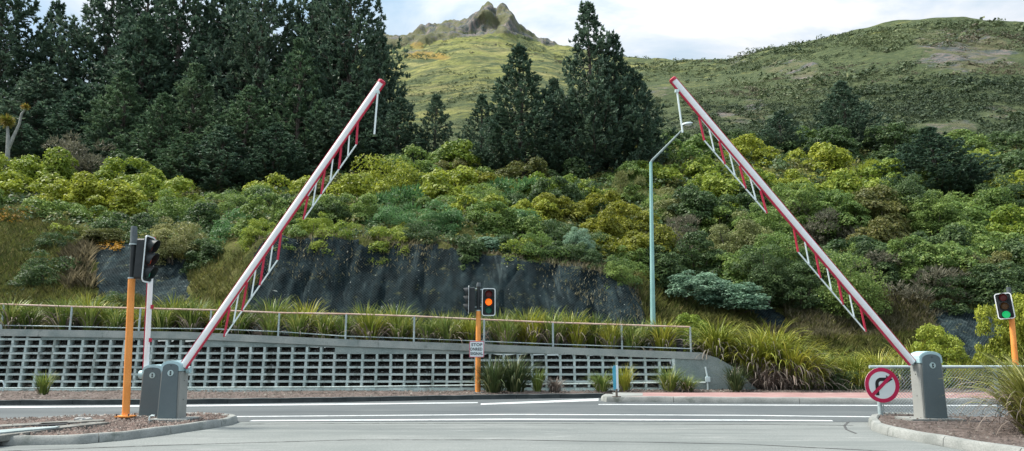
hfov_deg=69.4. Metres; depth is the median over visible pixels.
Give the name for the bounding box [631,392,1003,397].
footpath
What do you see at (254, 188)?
bush
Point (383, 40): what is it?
pine tree
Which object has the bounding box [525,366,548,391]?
flax
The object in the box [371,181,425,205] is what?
bush
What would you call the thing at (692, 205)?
bush
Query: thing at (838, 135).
bush
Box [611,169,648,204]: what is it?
bush
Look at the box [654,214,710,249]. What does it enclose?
bush
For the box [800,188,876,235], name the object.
bush
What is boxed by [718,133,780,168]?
bush
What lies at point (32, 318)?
flax
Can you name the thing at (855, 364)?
flax
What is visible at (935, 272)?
bush
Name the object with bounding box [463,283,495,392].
traffic signal
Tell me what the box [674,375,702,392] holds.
flax
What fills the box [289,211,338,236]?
bush
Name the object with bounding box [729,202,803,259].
bush
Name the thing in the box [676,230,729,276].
bush
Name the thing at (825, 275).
bush
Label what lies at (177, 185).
bush
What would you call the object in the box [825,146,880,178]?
bush
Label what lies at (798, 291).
bush
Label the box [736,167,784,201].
bush
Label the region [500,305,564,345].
flax
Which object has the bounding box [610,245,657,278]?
bush
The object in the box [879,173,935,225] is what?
bush
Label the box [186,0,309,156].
pine tree
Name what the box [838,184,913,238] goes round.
bush
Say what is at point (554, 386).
flax
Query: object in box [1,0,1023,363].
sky
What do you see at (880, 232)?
bush
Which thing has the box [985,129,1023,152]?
bush
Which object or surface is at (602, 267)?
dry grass
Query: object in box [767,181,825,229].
bush
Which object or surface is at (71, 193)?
bush
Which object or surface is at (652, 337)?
flax
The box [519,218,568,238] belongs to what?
bush
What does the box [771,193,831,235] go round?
bush
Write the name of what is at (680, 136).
bush
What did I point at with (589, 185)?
bush
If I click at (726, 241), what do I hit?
bush
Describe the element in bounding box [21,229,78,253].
bush
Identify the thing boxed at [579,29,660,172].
pine tree
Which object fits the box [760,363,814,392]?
flax
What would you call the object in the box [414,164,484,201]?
bush
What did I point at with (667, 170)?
bush
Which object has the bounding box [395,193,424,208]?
bush
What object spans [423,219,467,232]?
bush
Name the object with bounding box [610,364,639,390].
flax
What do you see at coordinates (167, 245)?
bush
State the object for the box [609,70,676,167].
pine tree
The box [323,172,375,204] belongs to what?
bush
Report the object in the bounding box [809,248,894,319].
bush
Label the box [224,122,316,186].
pine tree
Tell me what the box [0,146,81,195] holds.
bush
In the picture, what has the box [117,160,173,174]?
bush
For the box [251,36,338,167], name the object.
pine tree
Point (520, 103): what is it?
pine tree
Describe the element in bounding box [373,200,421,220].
bush
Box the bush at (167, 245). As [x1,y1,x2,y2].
[150,216,209,265]
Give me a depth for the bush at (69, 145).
46.39 m
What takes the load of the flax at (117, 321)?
on the hillside bank
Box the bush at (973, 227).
[938,219,1010,256]
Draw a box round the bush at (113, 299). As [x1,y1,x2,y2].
[86,291,137,340]
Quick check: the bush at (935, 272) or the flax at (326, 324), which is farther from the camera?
the bush at (935, 272)
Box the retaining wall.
[0,329,755,391]
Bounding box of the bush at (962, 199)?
[938,189,1015,226]
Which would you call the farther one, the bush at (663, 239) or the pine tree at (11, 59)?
the pine tree at (11, 59)
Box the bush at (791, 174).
[761,168,802,196]
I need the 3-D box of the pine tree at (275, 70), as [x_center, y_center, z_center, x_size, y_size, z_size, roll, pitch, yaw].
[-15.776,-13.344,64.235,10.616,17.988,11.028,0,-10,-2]
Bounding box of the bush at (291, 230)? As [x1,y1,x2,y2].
[264,224,312,250]
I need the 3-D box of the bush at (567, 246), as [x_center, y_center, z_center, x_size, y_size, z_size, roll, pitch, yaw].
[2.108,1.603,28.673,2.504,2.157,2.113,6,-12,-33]
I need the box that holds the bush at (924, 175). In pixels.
[894,165,952,203]
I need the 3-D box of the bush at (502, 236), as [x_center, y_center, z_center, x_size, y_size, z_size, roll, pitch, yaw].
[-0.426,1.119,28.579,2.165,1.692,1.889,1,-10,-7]
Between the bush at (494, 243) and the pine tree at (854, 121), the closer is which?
the bush at (494, 243)
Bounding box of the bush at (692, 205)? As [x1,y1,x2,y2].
[666,183,733,235]
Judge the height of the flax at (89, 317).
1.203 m
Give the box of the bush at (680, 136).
[652,127,689,157]
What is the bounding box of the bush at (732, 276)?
[705,252,753,291]
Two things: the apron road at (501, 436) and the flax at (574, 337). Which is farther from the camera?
the flax at (574, 337)
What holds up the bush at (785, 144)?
on the hillside bank
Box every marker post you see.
[612,365,620,396]
[705,367,709,389]
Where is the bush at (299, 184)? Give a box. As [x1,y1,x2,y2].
[241,172,323,195]
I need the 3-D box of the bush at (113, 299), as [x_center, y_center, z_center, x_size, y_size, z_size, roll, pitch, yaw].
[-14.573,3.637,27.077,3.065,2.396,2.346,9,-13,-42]
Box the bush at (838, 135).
[804,124,864,161]
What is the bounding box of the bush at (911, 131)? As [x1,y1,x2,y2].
[879,122,926,150]
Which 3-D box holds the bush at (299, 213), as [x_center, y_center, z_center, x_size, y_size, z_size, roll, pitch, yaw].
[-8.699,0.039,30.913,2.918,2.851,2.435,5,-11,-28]
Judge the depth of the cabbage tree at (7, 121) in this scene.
46.64 m
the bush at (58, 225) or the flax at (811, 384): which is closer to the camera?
the flax at (811, 384)
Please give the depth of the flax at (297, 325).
22.87 m
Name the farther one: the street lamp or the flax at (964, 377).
the street lamp
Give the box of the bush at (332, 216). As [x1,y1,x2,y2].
[292,212,344,228]
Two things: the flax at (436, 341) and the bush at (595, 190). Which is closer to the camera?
the flax at (436, 341)
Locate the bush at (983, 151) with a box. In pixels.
[967,147,1009,173]
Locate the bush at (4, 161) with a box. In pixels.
[0,152,25,171]
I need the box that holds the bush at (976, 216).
[904,200,995,240]
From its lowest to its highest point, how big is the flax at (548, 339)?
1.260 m
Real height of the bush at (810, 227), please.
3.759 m
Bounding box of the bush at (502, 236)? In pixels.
[480,233,521,253]
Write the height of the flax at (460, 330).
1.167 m
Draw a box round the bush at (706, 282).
[665,270,737,299]
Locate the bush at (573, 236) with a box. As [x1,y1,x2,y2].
[562,227,595,254]
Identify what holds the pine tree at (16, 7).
on the hillside bank
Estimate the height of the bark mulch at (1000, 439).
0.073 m
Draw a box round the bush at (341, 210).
[306,195,355,228]
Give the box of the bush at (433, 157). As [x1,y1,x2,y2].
[379,143,468,177]
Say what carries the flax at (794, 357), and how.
on the hillside bank
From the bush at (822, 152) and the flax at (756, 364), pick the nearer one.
the flax at (756, 364)
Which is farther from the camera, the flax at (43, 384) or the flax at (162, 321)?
the flax at (162, 321)
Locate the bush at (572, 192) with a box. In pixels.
[526,175,584,218]
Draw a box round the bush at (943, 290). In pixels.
[913,274,987,314]
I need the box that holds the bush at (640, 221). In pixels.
[599,199,660,236]
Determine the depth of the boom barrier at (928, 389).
13.13 m
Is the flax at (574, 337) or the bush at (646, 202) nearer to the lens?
the flax at (574, 337)
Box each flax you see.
[0,294,43,328]
[1,301,54,328]
[23,371,59,394]
[31,296,87,329]
[39,295,79,329]
[55,291,118,329]
[59,293,115,329]
[77,303,126,330]
[87,304,136,330]
[120,299,187,331]
[122,300,161,330]
[138,293,210,331]
[161,297,216,331]
[163,294,217,331]
[195,299,242,333]
[209,301,248,317]
[217,309,259,334]
[227,302,261,334]
[245,295,295,335]
[254,307,286,335]
[276,307,331,336]
[277,295,341,337]
[290,309,344,338]
[309,311,344,338]
[325,312,357,338]
[337,299,385,339]
[343,305,405,339]
[366,299,425,340]
[379,312,427,341]
[379,313,417,340]
[399,316,447,341]
[420,310,456,342]
[423,311,472,343]
[439,312,485,343]
[451,310,493,343]
[463,355,518,392]
[473,351,545,391]
[482,307,526,344]
[482,314,527,344]
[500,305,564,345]
[502,310,566,345]
[522,305,572,346]
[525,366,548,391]
[526,311,583,346]
[542,376,569,392]
[543,310,605,346]
[561,316,602,347]
[564,310,618,348]
[579,369,612,391]
[593,317,633,348]
[598,312,652,348]
[610,322,655,350]
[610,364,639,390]
[624,316,659,349]
[635,319,682,346]
[636,314,695,350]
[640,364,698,391]
[670,313,757,359]
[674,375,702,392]
[701,333,768,371]
[710,325,815,378]
[714,361,755,391]
[728,317,829,370]
[743,363,792,390]
[745,333,842,384]
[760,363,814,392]
[768,342,860,389]
[787,368,834,390]
[813,345,862,379]
[825,349,886,387]
[834,363,877,389]
[844,345,910,382]
[868,351,915,388]
[875,336,944,363]
[938,347,1023,434]
[944,358,981,388]
[945,345,1023,424]
[958,355,997,386]
[976,362,1007,386]
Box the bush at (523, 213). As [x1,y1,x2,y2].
[482,206,541,223]
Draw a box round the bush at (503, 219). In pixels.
[464,200,521,237]
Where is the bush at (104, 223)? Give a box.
[92,211,153,234]
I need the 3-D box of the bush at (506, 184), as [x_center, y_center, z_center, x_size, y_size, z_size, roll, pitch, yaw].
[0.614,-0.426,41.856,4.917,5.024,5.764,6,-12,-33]
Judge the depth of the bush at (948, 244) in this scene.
31.39 m
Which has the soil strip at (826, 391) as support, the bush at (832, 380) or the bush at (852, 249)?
the bush at (832, 380)
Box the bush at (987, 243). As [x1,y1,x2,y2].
[966,231,1023,265]
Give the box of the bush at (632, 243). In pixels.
[591,233,658,280]
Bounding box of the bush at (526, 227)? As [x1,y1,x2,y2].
[514,215,561,244]
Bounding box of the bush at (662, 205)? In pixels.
[645,186,716,228]
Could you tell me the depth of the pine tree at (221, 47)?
62.71 m
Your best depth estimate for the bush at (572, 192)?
39.17 m
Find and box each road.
[0,398,1012,421]
[0,422,965,450]
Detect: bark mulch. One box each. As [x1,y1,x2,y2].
[0,411,228,434]
[880,412,1023,446]
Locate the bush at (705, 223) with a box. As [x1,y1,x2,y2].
[694,200,746,240]
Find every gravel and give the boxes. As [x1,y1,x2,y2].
[0,389,608,399]
[618,388,1004,391]
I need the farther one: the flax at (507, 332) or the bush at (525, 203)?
the bush at (525, 203)
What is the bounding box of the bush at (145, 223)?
[131,217,165,236]
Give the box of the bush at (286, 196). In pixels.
[280,192,295,198]
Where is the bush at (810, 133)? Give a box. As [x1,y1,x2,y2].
[796,126,826,148]
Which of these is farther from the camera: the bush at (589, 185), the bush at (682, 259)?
the bush at (589, 185)
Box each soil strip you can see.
[0,390,854,399]
[627,388,999,392]
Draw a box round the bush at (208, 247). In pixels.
[178,238,223,274]
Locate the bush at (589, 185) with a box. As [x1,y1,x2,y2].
[563,180,608,210]
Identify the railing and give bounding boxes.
[0,303,691,351]
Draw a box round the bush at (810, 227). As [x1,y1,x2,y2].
[798,207,866,246]
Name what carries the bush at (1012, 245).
on the hillside bank
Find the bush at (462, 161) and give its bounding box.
[433,157,468,171]
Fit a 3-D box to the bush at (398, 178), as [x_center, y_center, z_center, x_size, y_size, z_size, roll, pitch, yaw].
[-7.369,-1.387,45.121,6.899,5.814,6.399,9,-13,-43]
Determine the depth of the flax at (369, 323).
22.83 m
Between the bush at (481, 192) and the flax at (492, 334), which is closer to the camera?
the flax at (492, 334)
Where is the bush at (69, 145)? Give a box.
[34,131,128,180]
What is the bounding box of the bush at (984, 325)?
[972,303,1023,385]
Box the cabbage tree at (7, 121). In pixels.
[0,102,28,166]
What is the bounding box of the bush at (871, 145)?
[840,142,876,153]
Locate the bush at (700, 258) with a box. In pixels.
[682,249,711,275]
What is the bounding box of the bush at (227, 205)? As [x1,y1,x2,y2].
[191,192,249,219]
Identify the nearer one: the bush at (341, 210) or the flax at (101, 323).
the flax at (101, 323)
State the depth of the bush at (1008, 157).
51.52 m
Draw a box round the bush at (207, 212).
[173,202,220,230]
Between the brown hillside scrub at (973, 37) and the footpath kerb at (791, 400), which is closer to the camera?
the footpath kerb at (791, 400)
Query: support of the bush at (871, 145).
on the hillside bank
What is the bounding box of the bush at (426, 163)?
[392,159,448,187]
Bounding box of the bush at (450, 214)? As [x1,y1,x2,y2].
[413,199,469,236]
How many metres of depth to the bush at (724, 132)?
62.50 m
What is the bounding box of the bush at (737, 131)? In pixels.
[726,129,772,153]
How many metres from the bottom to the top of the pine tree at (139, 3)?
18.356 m
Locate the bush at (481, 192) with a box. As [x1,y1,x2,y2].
[446,182,515,212]
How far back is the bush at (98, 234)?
31.46 m
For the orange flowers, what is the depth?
31.10 m
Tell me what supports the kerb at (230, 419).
on the apron road at (501, 436)
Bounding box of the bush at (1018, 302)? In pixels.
[989,292,1023,360]
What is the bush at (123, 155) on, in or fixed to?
on the hillside bank
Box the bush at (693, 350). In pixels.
[683,331,706,352]
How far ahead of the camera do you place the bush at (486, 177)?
43.13 m
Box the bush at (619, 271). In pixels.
[596,254,641,289]
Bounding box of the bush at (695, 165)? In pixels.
[675,154,737,181]
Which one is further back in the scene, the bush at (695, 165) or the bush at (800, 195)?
the bush at (695, 165)
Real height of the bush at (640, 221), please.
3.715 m
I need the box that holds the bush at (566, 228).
[529,220,580,245]
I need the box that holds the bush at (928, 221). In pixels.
[879,188,952,236]
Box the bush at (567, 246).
[542,240,587,260]
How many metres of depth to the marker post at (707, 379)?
21.98 m
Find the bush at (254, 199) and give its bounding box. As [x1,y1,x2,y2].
[229,192,289,240]
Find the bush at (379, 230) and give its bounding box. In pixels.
[367,225,409,264]
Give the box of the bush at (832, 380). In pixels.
[820,367,864,390]
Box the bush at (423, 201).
[412,196,449,212]
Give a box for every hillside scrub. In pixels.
[386,16,1023,147]
[389,23,1023,97]
[666,71,1023,148]
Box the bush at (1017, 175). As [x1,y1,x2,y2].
[967,169,1023,207]
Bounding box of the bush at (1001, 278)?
[957,260,1023,309]
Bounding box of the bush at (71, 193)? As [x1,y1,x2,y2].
[27,171,110,211]
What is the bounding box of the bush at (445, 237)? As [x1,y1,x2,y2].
[430,233,453,244]
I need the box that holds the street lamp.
[649,122,692,328]
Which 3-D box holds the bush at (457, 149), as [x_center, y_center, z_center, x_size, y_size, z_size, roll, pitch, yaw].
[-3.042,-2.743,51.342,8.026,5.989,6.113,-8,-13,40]
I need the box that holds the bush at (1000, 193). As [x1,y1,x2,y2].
[965,187,1021,227]
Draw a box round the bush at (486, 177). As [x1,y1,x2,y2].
[453,170,517,192]
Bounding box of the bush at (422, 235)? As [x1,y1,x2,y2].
[395,220,443,244]
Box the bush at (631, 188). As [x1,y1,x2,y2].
[605,183,649,208]
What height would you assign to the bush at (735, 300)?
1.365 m
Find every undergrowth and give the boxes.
[0,136,1023,288]
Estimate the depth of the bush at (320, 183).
40.78 m
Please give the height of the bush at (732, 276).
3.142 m
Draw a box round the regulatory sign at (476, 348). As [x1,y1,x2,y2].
[469,341,483,356]
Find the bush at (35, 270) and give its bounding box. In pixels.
[5,249,84,295]
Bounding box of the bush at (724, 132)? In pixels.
[710,127,736,143]
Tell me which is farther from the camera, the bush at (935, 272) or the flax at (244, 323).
the bush at (935, 272)
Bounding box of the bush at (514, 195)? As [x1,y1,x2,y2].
[481,191,528,200]
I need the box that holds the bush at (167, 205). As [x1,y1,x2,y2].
[136,188,199,223]
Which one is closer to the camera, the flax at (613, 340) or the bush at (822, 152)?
the flax at (613, 340)
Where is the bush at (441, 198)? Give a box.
[435,194,474,208]
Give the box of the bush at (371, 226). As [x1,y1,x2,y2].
[339,222,377,232]
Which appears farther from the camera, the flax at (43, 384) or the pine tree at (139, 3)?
the pine tree at (139, 3)
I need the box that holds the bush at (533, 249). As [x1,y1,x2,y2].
[515,231,570,264]
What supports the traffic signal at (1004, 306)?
on the footpath
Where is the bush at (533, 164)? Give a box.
[491,156,551,181]
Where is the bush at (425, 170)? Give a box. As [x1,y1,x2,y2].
[406,167,449,183]
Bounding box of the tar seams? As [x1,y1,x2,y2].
[10,421,878,450]
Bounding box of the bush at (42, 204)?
[19,196,69,217]
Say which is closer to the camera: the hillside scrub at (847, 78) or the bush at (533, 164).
the bush at (533, 164)
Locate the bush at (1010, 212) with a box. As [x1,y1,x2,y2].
[985,203,1023,239]
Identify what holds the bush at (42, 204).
on the hillside bank
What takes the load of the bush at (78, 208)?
on the hillside bank
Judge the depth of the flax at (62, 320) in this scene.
23.15 m
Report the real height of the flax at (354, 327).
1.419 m
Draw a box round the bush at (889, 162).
[857,157,918,185]
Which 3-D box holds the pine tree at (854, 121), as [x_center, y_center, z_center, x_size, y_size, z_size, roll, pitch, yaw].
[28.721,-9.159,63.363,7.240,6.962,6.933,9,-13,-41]
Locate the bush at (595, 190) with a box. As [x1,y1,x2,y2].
[556,178,607,209]
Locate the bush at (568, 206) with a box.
[531,192,591,226]
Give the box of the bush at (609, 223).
[578,209,628,242]
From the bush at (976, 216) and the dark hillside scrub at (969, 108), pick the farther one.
the dark hillside scrub at (969, 108)
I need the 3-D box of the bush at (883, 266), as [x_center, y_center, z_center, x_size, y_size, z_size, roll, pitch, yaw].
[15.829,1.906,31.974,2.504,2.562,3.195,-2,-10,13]
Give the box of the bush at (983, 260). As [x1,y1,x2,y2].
[944,252,994,294]
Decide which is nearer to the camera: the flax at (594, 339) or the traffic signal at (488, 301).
the traffic signal at (488, 301)
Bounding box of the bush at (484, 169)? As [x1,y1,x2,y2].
[476,166,520,185]
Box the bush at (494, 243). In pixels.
[478,236,523,251]
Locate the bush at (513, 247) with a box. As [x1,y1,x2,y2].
[495,237,545,269]
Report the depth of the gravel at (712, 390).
21.30 m
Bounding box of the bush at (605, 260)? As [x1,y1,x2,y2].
[591,253,626,268]
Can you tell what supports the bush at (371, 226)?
on the hillside bank
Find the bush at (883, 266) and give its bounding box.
[846,240,906,285]
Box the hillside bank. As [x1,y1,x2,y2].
[0,145,1023,388]
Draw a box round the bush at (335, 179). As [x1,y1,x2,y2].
[290,173,347,198]
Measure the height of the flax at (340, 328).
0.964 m
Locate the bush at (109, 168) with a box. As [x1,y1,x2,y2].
[90,156,168,200]
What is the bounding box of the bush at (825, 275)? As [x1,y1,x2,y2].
[791,247,849,292]
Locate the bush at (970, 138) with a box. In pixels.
[943,128,999,155]
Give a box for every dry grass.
[54,236,104,289]
[242,228,649,313]
[757,289,940,338]
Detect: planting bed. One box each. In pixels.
[878,414,1023,446]
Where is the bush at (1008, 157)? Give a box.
[982,149,1023,175]
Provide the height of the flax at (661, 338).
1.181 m
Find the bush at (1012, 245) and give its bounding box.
[988,236,1023,280]
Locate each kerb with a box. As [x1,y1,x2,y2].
[0,393,603,404]
[0,412,237,445]
[601,394,1008,403]
[868,412,1023,450]
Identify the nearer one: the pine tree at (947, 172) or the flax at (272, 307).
the flax at (272, 307)
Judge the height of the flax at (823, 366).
1.453 m
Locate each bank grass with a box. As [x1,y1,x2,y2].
[0,205,259,330]
[632,269,1023,363]
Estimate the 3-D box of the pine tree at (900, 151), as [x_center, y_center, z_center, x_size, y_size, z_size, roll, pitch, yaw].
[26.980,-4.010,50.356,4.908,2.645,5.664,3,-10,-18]
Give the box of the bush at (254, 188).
[219,184,286,209]
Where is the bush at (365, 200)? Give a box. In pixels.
[330,192,382,226]
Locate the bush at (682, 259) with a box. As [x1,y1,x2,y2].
[658,244,696,283]
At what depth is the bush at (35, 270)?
28.59 m
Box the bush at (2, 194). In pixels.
[0,189,19,203]
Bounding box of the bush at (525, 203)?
[511,196,558,224]
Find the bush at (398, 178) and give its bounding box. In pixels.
[351,154,429,194]
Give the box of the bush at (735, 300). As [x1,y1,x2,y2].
[694,282,771,313]
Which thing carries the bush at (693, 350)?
on the hillside bank
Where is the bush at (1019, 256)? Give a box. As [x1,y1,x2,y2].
[1007,250,1023,291]
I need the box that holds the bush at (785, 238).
[734,231,818,288]
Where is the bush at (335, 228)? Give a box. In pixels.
[305,220,361,255]
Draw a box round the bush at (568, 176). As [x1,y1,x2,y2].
[516,171,577,196]
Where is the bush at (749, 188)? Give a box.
[732,180,781,221]
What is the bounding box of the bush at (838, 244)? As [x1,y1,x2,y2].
[820,235,901,273]
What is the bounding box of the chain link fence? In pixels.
[869,365,1023,416]
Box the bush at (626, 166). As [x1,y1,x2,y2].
[598,160,648,186]
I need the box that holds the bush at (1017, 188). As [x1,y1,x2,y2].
[974,172,1023,220]
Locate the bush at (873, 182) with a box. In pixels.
[831,177,901,206]
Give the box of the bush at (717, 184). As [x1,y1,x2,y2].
[684,170,744,222]
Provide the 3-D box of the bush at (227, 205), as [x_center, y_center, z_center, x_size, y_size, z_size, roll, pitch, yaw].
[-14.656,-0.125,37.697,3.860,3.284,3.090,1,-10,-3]
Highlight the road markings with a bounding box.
[0,398,1001,420]
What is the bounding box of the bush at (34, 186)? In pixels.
[0,169,67,197]
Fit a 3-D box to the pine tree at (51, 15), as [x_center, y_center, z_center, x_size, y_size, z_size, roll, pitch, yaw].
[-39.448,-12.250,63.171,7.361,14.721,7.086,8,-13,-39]
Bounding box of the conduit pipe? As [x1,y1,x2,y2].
[0,382,705,388]
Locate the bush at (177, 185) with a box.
[108,172,204,213]
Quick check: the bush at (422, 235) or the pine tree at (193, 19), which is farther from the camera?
the pine tree at (193, 19)
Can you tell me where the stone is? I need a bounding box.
[74,417,85,419]
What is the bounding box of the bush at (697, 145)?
[654,133,725,165]
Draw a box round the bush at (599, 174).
[590,172,607,180]
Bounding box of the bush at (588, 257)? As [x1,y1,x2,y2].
[568,247,601,269]
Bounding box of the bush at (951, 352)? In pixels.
[911,323,972,387]
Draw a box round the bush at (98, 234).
[75,228,129,243]
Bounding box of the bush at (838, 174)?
[792,167,866,203]
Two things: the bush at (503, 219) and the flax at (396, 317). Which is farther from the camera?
the bush at (503, 219)
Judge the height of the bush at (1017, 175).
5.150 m
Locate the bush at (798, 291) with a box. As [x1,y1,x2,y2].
[766,257,831,310]
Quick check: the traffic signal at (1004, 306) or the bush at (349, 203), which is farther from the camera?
the bush at (349, 203)
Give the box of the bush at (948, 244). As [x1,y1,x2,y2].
[936,240,989,274]
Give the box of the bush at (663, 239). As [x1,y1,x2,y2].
[614,224,678,265]
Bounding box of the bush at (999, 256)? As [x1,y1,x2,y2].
[984,250,1023,280]
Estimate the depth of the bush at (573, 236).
29.91 m
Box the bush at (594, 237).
[574,229,615,257]
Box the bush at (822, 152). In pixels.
[782,142,855,182]
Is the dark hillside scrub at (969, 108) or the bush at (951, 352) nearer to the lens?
the bush at (951, 352)
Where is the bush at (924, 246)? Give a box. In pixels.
[882,235,947,288]
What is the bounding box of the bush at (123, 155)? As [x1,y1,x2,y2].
[86,149,140,179]
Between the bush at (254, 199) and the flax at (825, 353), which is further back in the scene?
the bush at (254, 199)
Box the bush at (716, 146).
[694,138,725,153]
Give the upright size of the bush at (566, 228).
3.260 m
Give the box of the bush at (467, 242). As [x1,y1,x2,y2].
[454,233,487,269]
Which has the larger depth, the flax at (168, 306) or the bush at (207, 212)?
the bush at (207, 212)
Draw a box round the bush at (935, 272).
[851,249,977,319]
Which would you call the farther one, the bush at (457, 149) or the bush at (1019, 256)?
the bush at (457, 149)
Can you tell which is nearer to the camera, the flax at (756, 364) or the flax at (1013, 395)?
the flax at (1013, 395)
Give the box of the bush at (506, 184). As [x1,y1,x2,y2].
[486,174,538,205]
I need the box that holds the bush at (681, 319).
[672,312,710,352]
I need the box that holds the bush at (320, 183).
[316,180,354,197]
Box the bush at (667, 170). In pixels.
[630,160,699,188]
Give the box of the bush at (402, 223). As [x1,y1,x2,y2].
[392,221,421,233]
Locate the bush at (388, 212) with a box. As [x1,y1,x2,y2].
[360,206,420,232]
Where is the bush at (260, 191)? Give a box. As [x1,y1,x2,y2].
[227,187,279,217]
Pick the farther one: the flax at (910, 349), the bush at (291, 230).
the bush at (291, 230)
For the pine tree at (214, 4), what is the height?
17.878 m
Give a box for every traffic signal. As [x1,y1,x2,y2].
[114,226,160,419]
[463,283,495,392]
[994,287,1018,364]
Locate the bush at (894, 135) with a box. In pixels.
[862,122,911,159]
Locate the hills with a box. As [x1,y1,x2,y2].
[359,1,1023,153]
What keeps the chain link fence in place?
on the planting bed at (993, 439)
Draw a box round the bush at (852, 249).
[843,241,914,264]
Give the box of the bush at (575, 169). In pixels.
[538,156,589,184]
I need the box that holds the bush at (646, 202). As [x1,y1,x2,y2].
[641,193,677,221]
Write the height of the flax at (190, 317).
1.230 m
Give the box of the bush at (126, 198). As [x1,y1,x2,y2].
[77,178,147,221]
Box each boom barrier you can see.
[135,237,161,418]
[147,79,384,422]
[670,76,964,420]
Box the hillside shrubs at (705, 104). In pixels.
[617,58,1023,132]
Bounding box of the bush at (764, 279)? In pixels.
[728,244,797,309]
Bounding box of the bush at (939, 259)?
[904,243,991,290]
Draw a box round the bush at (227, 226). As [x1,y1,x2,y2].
[209,208,249,244]
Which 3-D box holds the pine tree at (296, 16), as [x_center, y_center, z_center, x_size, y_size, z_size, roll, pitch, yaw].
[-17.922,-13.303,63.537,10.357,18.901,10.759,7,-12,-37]
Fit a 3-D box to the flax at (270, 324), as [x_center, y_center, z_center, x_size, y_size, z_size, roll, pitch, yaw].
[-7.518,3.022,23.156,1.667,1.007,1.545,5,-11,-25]
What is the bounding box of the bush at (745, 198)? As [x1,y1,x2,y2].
[710,193,769,245]
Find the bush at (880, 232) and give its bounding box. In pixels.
[840,217,913,252]
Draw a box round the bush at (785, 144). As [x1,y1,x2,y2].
[774,140,798,155]
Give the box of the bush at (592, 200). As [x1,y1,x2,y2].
[574,188,624,218]
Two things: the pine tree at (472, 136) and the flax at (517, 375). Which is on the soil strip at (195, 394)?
the flax at (517, 375)
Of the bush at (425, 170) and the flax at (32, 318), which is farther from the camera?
the bush at (425, 170)
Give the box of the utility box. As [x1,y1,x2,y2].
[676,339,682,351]
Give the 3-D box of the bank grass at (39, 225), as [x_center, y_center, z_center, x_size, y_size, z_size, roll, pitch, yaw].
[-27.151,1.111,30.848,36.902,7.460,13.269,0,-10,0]
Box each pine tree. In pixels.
[0,0,77,155]
[0,0,78,148]
[0,10,23,148]
[0,63,81,160]
[0,86,114,163]
[23,0,145,128]
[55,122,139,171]
[69,0,189,125]
[69,15,200,140]
[73,68,161,160]
[93,0,236,156]
[106,92,187,177]
[132,134,222,189]
[133,62,238,167]
[156,0,260,118]
[166,0,280,134]
[175,124,272,192]
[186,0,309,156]
[189,85,292,174]
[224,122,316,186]
[243,0,365,153]
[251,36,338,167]
[268,0,381,149]
[283,0,412,165]
[285,83,384,173]
[332,33,414,164]
[361,96,430,169]
[405,93,462,164]
[452,93,504,166]
[469,108,527,177]
[470,41,573,175]
[526,76,579,170]
[533,97,605,175]
[541,0,649,172]
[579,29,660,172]
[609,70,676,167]
[758,110,808,151]
[813,79,891,147]
[871,126,1000,197]
[872,148,940,178]
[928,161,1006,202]
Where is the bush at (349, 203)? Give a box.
[348,198,368,208]
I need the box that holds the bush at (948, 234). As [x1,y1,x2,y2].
[904,223,974,263]
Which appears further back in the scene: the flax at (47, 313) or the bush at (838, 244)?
the bush at (838, 244)
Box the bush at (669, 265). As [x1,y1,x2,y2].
[635,245,686,288]
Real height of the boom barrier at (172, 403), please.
6.148 m
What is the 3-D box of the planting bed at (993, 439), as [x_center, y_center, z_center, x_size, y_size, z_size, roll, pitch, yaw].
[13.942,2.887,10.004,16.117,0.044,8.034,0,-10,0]
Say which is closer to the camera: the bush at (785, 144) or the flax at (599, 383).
the flax at (599, 383)
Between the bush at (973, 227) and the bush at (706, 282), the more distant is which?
the bush at (973, 227)
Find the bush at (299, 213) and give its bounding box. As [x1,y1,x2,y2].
[273,193,337,232]
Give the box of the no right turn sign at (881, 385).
[865,368,898,402]
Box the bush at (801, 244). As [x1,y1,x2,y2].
[780,242,823,273]
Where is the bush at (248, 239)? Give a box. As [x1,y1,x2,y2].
[234,218,282,251]
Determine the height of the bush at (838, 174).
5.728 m
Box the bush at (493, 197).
[437,192,506,220]
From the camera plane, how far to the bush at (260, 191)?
39.01 m
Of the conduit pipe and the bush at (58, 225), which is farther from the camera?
the bush at (58, 225)
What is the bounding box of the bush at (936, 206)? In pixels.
[904,189,971,237]
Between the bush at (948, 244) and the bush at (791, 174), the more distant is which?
the bush at (791, 174)
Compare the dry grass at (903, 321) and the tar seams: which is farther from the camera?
the dry grass at (903, 321)
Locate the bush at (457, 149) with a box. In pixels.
[436,138,496,174]
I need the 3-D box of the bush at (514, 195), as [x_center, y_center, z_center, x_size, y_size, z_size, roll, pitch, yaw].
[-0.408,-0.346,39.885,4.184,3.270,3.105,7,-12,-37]
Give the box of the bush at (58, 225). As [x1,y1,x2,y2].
[28,222,76,234]
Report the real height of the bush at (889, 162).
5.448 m
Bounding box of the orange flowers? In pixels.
[0,206,124,250]
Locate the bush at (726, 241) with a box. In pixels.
[706,209,778,254]
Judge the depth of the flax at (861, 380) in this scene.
21.78 m
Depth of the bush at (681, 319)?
24.29 m
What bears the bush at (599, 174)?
on the hillside bank
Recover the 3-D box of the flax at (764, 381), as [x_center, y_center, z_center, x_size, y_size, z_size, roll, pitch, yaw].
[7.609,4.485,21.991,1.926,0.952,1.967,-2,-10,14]
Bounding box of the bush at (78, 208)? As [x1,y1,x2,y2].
[61,202,120,224]

